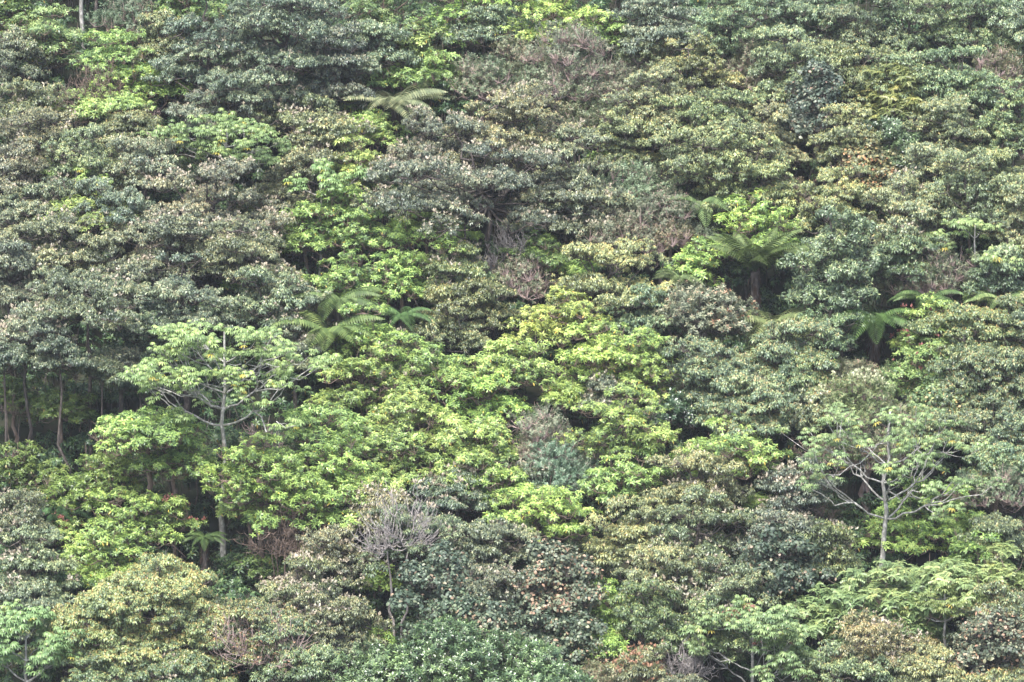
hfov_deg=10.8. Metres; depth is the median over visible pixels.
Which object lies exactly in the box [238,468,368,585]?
bright green tree
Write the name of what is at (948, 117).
drooping leaf tree
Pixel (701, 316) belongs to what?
broad leaved tree
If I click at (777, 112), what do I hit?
drooping leaf tree
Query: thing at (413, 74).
bright green tree
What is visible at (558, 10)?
bright green tree
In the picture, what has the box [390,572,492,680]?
broad leaved tree
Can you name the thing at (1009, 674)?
ochre tipped tree
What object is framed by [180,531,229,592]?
tree fern
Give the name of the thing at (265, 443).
twiggy bush
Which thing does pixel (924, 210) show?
drooping leaf tree
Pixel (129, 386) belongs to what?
drooping leaf tree
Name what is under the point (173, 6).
bright green tree
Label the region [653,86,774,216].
drooping leaf tree
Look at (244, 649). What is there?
bare tree
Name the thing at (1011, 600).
ochre tipped tree
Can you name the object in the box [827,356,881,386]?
leaved shrub
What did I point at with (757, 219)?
bright green tree
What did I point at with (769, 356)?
ochre tipped tree
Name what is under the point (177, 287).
drooping leaf tree
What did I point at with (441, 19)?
bright green tree
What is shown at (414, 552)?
drooping leaf tree
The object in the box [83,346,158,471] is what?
drooping leaf tree
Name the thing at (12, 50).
drooping leaf tree
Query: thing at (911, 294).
tree fern
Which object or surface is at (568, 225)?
drooping leaf tree
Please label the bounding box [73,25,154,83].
bright green tree
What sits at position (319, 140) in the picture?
drooping leaf tree
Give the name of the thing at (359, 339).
bright green tree
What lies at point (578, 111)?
leaved shrub
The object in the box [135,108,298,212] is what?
umbrella leaved tree
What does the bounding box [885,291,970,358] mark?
bright green tree
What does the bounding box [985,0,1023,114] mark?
drooping leaf tree
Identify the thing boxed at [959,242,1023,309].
drooping leaf tree
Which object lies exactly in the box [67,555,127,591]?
bright green tree
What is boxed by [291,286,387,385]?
tree fern
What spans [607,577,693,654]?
drooping leaf tree
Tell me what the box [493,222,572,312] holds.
bright green tree
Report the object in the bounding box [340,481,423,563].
drooping leaf tree
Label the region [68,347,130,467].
drooping leaf tree
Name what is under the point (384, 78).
bright green tree
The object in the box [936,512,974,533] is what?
sapling
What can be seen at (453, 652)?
glossy leaved tree
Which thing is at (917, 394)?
broad leaved tree
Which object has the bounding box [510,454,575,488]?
drooping leaf tree
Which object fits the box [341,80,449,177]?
tree fern
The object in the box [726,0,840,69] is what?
drooping leaf tree
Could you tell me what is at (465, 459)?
bright green tree
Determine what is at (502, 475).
bright green tree
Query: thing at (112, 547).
bright green tree
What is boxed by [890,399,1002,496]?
ochre tipped tree
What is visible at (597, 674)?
leaved shrub
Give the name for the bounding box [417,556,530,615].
drooping leaf tree
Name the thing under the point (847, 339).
drooping leaf tree
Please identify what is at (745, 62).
leaved shrub
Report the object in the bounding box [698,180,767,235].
tree fern
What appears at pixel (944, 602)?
umbrella leaved tree
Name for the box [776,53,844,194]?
broad leaved tree
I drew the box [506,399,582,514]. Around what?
leaved shrub
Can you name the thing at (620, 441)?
bright green tree
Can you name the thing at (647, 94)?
drooping leaf tree
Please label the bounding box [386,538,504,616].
broad leaved tree
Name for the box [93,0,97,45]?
drooping leaf tree
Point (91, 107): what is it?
bright green tree
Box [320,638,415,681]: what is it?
glossy leaved tree
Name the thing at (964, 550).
bright green tree
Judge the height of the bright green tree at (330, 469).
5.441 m
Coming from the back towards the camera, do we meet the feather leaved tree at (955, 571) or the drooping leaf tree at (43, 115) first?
the drooping leaf tree at (43, 115)
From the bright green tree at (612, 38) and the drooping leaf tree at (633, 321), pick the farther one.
the bright green tree at (612, 38)
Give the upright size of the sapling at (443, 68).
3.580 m
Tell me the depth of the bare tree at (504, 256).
222.37 m
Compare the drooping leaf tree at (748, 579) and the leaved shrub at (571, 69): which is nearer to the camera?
the drooping leaf tree at (748, 579)
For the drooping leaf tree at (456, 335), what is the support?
on the hillside
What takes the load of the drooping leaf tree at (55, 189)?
on the hillside
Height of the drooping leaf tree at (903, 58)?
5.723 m
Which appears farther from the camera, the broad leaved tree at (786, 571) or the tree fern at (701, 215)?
the tree fern at (701, 215)
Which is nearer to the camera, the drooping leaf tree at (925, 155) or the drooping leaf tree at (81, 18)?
the drooping leaf tree at (925, 155)
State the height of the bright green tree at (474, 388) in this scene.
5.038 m
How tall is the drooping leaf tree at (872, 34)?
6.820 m
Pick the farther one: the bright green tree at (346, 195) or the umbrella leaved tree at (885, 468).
the bright green tree at (346, 195)
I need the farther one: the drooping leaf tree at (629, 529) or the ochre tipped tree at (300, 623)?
the drooping leaf tree at (629, 529)
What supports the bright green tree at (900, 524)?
on the hillside
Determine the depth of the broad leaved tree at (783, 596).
208.39 m
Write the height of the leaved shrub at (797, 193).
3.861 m
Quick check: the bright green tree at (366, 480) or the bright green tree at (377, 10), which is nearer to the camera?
the bright green tree at (366, 480)
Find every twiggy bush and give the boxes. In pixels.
[136,91,159,118]
[237,416,277,480]
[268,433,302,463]
[486,45,512,65]
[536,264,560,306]
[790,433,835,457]
[808,499,839,521]
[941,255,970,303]
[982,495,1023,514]
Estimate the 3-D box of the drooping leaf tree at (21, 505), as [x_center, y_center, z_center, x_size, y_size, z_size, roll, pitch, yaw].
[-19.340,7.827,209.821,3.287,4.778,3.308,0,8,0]
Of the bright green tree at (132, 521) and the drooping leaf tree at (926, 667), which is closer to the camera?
the drooping leaf tree at (926, 667)
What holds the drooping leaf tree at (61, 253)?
on the hillside
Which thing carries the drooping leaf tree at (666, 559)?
on the hillside
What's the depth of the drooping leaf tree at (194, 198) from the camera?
222.74 m
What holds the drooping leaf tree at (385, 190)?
on the hillside
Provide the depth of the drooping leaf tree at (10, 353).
213.18 m
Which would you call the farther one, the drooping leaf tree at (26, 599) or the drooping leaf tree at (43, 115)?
the drooping leaf tree at (43, 115)
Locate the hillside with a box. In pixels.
[0,0,1023,681]
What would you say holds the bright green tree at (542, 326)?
on the hillside
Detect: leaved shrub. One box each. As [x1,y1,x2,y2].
[82,0,159,49]
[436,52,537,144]
[487,34,545,79]
[490,251,561,338]
[504,18,625,141]
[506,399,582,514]
[509,437,601,540]
[512,60,565,115]
[546,80,636,179]
[568,201,661,279]
[571,655,652,681]
[588,59,663,118]
[588,158,680,262]
[612,182,719,285]
[613,29,680,72]
[637,214,702,303]
[717,34,786,109]
[765,174,817,208]
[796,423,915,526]
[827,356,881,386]
[873,359,912,402]
[882,241,986,311]
[950,455,1023,514]
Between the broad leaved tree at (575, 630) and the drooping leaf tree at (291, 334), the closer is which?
the broad leaved tree at (575, 630)
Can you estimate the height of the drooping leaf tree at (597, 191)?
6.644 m
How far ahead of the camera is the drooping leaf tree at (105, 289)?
214.82 m
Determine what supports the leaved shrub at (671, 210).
on the hillside
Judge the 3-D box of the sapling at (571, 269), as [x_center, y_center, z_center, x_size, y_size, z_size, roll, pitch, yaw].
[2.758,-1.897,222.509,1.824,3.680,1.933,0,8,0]
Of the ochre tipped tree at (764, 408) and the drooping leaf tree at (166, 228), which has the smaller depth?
the ochre tipped tree at (764, 408)
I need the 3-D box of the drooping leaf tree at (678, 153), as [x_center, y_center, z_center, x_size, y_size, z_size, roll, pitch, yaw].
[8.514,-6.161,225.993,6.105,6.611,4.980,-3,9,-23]
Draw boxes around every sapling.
[11,528,46,572]
[49,101,79,125]
[191,443,218,511]
[218,275,258,296]
[338,100,379,113]
[423,65,463,119]
[512,238,560,303]
[557,256,600,317]
[584,146,630,175]
[603,605,630,644]
[742,491,770,519]
[774,248,810,312]
[894,478,935,543]
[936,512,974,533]
[962,287,999,322]
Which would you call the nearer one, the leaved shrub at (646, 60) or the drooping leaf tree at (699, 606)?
the drooping leaf tree at (699, 606)
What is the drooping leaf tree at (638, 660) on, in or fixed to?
on the hillside
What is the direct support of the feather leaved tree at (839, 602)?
on the hillside
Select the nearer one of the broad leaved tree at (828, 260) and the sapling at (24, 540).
the sapling at (24, 540)
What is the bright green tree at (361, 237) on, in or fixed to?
on the hillside
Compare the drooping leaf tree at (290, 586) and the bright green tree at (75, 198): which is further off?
the bright green tree at (75, 198)
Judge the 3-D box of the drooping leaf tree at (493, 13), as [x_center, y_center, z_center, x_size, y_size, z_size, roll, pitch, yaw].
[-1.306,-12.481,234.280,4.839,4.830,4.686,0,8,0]
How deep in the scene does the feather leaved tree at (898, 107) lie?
229.38 m
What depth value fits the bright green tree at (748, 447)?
211.97 m
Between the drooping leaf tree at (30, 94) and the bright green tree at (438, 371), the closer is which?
the bright green tree at (438, 371)
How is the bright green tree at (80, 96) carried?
on the hillside
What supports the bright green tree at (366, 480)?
on the hillside
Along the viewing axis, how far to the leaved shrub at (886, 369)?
217.51 m
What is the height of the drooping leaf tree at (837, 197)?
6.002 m
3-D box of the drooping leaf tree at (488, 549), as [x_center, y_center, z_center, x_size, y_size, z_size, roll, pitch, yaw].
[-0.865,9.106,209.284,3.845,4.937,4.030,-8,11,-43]
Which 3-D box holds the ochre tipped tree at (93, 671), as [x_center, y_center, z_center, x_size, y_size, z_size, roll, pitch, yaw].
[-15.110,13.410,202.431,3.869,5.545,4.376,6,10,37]
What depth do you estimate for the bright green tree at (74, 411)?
215.39 m
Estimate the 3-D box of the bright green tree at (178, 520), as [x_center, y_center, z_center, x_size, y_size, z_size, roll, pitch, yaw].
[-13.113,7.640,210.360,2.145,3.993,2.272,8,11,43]
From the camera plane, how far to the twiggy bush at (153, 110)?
230.38 m
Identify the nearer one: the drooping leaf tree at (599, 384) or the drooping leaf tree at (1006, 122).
the drooping leaf tree at (599, 384)
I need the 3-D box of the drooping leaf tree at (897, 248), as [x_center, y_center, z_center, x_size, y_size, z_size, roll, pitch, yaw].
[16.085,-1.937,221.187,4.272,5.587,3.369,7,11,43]
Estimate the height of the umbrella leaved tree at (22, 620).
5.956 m
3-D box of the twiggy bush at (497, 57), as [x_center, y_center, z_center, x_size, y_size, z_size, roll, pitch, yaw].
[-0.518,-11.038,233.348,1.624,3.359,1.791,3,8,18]
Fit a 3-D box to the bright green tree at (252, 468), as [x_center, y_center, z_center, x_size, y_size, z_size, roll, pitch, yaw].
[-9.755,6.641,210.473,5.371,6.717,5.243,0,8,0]
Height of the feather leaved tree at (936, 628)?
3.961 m
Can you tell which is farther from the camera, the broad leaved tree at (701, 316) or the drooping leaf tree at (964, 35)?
the drooping leaf tree at (964, 35)
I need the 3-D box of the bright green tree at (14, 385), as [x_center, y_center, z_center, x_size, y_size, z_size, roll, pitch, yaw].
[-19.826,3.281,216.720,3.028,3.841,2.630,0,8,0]
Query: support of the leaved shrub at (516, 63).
on the hillside
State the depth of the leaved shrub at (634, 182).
225.00 m
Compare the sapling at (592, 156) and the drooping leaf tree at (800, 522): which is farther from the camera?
the sapling at (592, 156)
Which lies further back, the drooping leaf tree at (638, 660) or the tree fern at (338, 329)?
the tree fern at (338, 329)
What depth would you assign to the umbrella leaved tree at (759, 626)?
203.53 m
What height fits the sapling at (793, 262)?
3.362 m
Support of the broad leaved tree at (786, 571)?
on the hillside
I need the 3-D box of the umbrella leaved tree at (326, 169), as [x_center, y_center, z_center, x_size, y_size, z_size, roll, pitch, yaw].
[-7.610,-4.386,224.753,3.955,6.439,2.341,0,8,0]
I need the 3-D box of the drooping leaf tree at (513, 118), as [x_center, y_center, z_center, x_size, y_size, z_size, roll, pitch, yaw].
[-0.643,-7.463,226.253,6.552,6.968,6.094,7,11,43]
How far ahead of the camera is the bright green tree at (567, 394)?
216.43 m
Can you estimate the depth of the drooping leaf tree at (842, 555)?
208.37 m
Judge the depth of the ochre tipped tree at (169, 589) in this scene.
203.05 m
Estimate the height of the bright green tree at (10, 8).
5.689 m
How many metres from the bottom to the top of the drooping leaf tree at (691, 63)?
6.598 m
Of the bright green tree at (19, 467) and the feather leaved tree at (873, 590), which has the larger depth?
the bright green tree at (19, 467)
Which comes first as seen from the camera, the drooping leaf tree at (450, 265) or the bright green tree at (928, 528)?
the bright green tree at (928, 528)
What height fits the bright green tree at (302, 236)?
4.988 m
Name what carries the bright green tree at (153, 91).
on the hillside
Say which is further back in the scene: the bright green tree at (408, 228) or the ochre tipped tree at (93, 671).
the bright green tree at (408, 228)
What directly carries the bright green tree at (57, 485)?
on the hillside
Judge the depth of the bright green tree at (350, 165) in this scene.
227.03 m
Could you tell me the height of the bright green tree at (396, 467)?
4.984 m
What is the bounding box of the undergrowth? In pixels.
[0,0,1023,681]
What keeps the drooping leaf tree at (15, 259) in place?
on the hillside
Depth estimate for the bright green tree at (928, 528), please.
211.01 m
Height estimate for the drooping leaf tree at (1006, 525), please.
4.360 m
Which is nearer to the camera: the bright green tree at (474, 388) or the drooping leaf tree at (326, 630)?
the drooping leaf tree at (326, 630)
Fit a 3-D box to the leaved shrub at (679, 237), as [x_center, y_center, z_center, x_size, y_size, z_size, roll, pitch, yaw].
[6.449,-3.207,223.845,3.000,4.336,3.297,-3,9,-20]
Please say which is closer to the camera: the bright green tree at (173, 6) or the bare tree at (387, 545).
the bare tree at (387, 545)
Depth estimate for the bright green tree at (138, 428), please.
209.40 m
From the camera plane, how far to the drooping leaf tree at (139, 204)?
222.94 m
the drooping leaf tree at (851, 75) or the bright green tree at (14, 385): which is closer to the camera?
the bright green tree at (14, 385)
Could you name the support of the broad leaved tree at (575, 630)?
on the hillside
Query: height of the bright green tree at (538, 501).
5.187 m
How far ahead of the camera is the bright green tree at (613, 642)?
204.40 m
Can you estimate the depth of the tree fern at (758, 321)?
218.57 m
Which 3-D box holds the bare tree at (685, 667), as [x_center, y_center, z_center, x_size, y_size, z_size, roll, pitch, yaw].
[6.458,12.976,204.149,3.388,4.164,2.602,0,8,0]
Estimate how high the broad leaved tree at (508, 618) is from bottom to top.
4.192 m
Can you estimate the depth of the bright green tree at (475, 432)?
213.23 m
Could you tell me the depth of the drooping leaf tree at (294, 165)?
226.24 m
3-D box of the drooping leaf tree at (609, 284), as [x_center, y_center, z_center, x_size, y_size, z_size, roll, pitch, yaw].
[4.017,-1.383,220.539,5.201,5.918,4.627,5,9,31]
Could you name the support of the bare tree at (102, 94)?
on the hillside
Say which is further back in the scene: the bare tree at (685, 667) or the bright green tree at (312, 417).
the bright green tree at (312, 417)
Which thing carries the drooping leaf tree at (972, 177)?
on the hillside
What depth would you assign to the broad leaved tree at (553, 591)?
205.67 m
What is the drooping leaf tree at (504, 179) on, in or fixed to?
on the hillside
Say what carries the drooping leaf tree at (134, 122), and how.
on the hillside
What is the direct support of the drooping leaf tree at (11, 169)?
on the hillside
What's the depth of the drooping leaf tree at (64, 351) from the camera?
213.13 m
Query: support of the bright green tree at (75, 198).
on the hillside
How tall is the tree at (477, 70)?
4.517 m
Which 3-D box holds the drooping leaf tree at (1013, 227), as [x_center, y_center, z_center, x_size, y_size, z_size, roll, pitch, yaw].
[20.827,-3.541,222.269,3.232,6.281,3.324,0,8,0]
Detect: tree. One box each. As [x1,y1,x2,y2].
[0,0,50,90]
[0,3,91,89]
[0,24,56,103]
[0,73,84,172]
[0,102,85,197]
[0,135,48,199]
[0,193,59,301]
[0,208,130,337]
[0,238,52,375]
[0,299,88,459]
[0,332,28,491]
[0,374,45,455]
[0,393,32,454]
[0,439,69,501]
[0,480,53,572]
[0,519,81,647]
[0,574,72,679]
[0,599,97,681]
[1,170,106,241]
[10,262,169,458]
[13,596,157,671]
[27,385,99,457]
[28,122,142,241]
[28,333,101,474]
[31,190,149,248]
[34,473,126,540]
[43,161,113,242]
[43,480,187,557]
[46,509,90,547]
[48,84,92,127]
[53,54,152,142]
[56,526,161,594]
[57,446,153,513]
[58,625,159,681]
[66,86,162,125]
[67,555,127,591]
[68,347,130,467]
[72,175,163,293]
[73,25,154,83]
[73,549,255,650]
[79,0,85,49]
[81,298,199,408]
[83,207,236,342]
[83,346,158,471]
[84,57,194,104]
[86,97,167,151]
[87,402,205,550]
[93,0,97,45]
[102,132,199,246]
[108,365,165,409]
[114,630,240,681]
[118,318,342,564]
[118,643,220,681]
[122,252,248,410]
[123,432,220,555]
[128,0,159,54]
[128,7,195,126]
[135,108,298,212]
[140,36,350,183]
[141,155,296,315]
[143,0,227,96]
[148,0,273,162]
[148,490,208,556]
[161,83,298,177]
[186,210,309,361]
[186,596,301,678]
[189,598,317,677]
[194,430,327,587]
[213,261,317,395]
[213,477,300,553]
[215,0,381,155]
[222,489,322,581]
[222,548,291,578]
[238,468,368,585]
[242,600,336,679]
[244,81,377,167]
[249,643,341,681]
[251,129,345,261]
[251,314,338,426]
[254,550,370,636]
[267,394,383,520]
[271,199,353,286]
[274,279,334,393]
[282,158,372,276]
[283,105,364,164]
[285,582,393,681]
[286,434,386,529]
[288,18,380,172]
[288,522,375,620]
[300,246,387,321]
[303,338,421,417]
[308,176,384,266]
[308,301,434,423]
[315,133,389,191]
[320,202,407,280]
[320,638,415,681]
[328,15,424,106]
[328,468,400,549]
[334,0,437,106]
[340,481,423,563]
[342,557,402,618]
[344,108,419,187]
[344,427,455,492]
[349,179,474,267]
[349,380,466,505]
[349,619,396,660]
[351,474,443,641]
[353,245,441,342]
[354,502,470,618]
[355,104,492,217]
[356,614,549,681]
[361,61,406,112]
[363,109,590,270]
[368,198,484,301]
[384,342,483,452]
[386,41,464,113]
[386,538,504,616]
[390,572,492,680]
[392,17,447,121]
[397,312,489,398]
[406,0,517,60]
[406,461,502,542]
[409,446,521,545]
[412,239,503,321]
[413,275,533,366]
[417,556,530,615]
[422,414,520,523]
[430,367,537,434]
[431,515,540,574]
[433,1,531,76]
[434,79,584,238]
[462,597,560,664]
[465,336,573,442]
[468,462,538,561]
[473,217,546,324]
[474,479,603,562]
[484,638,596,681]
[487,0,613,49]
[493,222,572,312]
[499,284,627,377]
[499,536,610,620]
[501,182,616,296]
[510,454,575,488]
[517,606,614,666]
[520,121,637,245]
[538,374,587,439]
[545,233,677,362]
[549,317,672,434]
[550,380,684,513]
[570,627,630,667]
[572,439,682,539]
[575,345,682,452]
[577,366,641,467]
[578,494,685,568]
[580,101,674,179]
[585,573,634,641]
[590,11,630,77]
[594,0,715,93]
[594,63,704,190]
[594,282,686,380]
[601,640,672,681]
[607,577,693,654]
[610,533,718,660]
[633,589,760,681]
[637,442,755,536]
[639,671,705,681]
[640,116,793,224]
[643,27,746,163]
[643,385,714,478]
[643,481,764,615]
[644,279,760,340]
[645,634,725,680]
[650,330,769,442]
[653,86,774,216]
[658,594,828,681]
[664,234,723,298]
[669,413,794,540]
[670,551,783,679]
[683,0,782,106]
[687,368,799,487]
[690,125,804,276]
[695,187,808,292]
[711,92,811,221]
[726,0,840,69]
[726,317,843,386]
[727,507,821,562]
[731,520,841,652]
[738,23,845,164]
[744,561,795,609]
[750,454,842,517]
[771,344,843,451]
[773,161,899,236]
[774,401,1008,579]
[775,204,889,360]
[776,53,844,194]
[778,581,870,642]
[779,381,843,471]
[787,0,907,105]
[789,34,898,164]
[790,281,875,358]
[792,516,862,587]
[796,634,903,681]
[804,100,887,202]
[817,365,922,512]
[818,607,939,672]
[821,558,930,641]
[835,136,904,248]
[846,498,947,562]
[850,0,955,55]
[851,56,932,125]
[853,43,972,124]
[858,114,926,222]
[860,166,957,306]
[860,226,951,336]
[867,585,955,654]
[884,334,965,399]
[885,141,963,259]
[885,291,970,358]
[886,641,967,681]
[887,474,986,557]
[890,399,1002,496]
[892,584,990,661]
[893,555,996,651]
[899,346,1020,465]
[900,145,1023,268]
[901,90,993,162]
[903,301,1023,409]
[905,372,977,474]
[915,0,1021,118]
[918,44,1005,142]
[923,215,1023,320]
[938,524,1003,568]
[941,597,1023,675]
[945,511,1023,566]
[952,666,1023,681]
[953,146,1023,244]
[957,439,1023,515]
[958,573,1023,635]
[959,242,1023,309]
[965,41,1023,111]
[967,408,1023,518]
[968,539,1023,604]
[972,75,1023,167]
[973,342,1023,428]
[980,185,1023,303]
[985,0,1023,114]
[986,291,1023,373]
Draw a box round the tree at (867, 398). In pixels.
[817,365,922,512]
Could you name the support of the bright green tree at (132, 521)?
on the hillside
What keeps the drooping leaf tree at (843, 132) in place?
on the hillside
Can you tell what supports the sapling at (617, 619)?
on the hillside
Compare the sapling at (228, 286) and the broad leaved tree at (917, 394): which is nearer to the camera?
the broad leaved tree at (917, 394)
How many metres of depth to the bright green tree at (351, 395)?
215.59 m
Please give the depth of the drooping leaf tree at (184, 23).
230.38 m
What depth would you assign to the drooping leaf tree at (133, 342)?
215.78 m
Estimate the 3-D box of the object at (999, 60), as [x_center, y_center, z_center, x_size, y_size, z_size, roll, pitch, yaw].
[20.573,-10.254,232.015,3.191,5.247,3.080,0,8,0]
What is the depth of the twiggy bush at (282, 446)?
213.07 m
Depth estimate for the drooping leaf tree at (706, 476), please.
210.44 m
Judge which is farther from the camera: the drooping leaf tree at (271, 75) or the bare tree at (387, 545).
the drooping leaf tree at (271, 75)
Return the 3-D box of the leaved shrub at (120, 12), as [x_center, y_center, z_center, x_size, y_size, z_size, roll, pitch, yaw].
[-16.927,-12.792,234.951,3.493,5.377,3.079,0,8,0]
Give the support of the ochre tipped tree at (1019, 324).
on the hillside
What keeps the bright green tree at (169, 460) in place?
on the hillside
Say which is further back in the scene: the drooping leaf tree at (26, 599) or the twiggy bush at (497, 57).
the twiggy bush at (497, 57)
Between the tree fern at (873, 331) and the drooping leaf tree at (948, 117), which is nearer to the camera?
the tree fern at (873, 331)
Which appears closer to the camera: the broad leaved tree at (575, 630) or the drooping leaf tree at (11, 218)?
the broad leaved tree at (575, 630)
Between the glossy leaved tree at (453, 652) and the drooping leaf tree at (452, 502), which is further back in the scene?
the drooping leaf tree at (452, 502)
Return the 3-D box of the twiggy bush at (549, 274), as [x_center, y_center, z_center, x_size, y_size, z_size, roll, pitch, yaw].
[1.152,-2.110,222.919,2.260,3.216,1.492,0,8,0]
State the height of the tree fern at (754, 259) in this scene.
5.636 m
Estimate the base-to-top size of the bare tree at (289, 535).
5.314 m
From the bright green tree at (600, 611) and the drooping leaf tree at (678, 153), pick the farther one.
the drooping leaf tree at (678, 153)
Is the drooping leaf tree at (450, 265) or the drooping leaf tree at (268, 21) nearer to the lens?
the drooping leaf tree at (450, 265)
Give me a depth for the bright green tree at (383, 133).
229.47 m
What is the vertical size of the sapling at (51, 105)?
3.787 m
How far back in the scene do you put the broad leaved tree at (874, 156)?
225.52 m
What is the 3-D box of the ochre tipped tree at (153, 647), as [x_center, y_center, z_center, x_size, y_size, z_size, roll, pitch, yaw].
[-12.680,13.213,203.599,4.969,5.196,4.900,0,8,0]
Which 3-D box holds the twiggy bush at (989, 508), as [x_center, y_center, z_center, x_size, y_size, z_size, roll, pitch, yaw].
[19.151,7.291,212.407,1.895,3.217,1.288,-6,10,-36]
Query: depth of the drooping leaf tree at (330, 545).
207.68 m
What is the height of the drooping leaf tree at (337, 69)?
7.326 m
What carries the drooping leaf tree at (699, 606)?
on the hillside
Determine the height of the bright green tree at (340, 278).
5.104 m
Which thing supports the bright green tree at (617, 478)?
on the hillside
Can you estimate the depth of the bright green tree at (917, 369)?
216.31 m
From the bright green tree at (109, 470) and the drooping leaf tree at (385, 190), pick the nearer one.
the bright green tree at (109, 470)
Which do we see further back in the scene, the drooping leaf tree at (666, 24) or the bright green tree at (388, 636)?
the drooping leaf tree at (666, 24)
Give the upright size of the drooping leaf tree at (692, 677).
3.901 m
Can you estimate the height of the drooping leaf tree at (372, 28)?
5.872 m
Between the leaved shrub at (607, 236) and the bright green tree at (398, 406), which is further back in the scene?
the leaved shrub at (607, 236)
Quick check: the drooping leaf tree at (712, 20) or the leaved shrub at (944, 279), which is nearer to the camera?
the leaved shrub at (944, 279)
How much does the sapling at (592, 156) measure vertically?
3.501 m
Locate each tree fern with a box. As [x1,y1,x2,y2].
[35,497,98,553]
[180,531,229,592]
[269,310,384,418]
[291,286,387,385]
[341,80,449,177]
[367,305,438,357]
[651,269,703,344]
[661,194,747,249]
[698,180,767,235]
[706,226,810,345]
[710,307,827,349]
[742,493,786,520]
[835,301,920,368]
[887,289,966,317]
[963,289,1023,382]
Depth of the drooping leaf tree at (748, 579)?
206.41 m
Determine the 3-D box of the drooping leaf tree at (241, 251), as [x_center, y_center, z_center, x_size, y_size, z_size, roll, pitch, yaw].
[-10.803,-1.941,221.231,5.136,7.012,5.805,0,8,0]
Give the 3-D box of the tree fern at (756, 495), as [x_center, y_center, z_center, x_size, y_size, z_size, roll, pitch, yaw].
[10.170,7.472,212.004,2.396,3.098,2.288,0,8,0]
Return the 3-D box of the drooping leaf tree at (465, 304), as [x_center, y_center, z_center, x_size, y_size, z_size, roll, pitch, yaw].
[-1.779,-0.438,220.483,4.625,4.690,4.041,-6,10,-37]
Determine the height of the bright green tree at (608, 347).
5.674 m
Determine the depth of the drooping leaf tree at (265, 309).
218.63 m
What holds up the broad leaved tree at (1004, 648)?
on the hillside
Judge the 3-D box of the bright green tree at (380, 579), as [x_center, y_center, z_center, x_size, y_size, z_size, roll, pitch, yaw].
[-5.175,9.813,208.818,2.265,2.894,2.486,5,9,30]
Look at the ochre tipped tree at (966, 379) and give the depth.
215.04 m
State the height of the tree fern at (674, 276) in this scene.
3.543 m
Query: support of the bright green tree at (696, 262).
on the hillside
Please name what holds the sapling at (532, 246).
on the hillside
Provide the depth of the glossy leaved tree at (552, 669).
200.84 m
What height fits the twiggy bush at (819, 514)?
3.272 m
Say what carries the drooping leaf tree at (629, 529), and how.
on the hillside
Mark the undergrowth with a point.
(236, 414)
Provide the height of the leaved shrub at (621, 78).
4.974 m
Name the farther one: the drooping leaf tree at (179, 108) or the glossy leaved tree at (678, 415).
the drooping leaf tree at (179, 108)
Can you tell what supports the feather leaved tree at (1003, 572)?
on the hillside
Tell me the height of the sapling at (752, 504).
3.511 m
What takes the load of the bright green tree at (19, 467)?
on the hillside
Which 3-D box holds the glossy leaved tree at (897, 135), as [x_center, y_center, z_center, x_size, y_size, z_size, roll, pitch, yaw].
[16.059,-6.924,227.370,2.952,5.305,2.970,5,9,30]
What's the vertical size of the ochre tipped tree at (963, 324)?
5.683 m
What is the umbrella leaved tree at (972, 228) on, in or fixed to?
on the hillside
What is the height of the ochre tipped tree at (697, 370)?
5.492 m
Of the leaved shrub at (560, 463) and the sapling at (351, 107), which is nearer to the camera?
the leaved shrub at (560, 463)
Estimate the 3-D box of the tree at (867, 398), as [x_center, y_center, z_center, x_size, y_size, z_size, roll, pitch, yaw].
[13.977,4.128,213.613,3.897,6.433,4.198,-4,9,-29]
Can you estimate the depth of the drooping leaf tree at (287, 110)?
228.37 m
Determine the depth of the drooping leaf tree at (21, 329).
214.32 m
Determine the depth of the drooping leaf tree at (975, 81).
229.12 m
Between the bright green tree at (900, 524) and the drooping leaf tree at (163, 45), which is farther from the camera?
the drooping leaf tree at (163, 45)
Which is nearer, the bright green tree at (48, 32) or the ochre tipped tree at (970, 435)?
the ochre tipped tree at (970, 435)
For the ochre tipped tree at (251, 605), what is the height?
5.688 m
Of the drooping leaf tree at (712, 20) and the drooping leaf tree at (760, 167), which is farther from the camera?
the drooping leaf tree at (712, 20)
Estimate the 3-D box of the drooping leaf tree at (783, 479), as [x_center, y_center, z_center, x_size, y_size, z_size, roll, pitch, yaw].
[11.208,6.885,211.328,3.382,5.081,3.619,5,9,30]
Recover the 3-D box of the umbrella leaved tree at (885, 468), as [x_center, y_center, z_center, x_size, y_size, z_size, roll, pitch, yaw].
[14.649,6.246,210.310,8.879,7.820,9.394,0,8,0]
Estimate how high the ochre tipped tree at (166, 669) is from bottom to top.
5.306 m
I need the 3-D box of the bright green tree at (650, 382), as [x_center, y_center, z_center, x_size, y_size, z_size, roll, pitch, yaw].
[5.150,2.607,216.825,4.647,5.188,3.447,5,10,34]
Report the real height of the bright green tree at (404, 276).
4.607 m
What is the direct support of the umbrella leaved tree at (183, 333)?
on the hillside
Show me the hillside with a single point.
(192, 492)
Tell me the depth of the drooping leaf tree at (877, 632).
204.12 m
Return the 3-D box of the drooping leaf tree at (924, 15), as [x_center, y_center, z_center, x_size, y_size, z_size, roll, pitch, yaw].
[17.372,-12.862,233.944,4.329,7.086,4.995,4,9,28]
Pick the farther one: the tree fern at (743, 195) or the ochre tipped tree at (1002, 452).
the tree fern at (743, 195)
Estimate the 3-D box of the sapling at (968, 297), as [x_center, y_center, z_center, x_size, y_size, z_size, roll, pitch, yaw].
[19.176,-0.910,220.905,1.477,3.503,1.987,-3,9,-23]

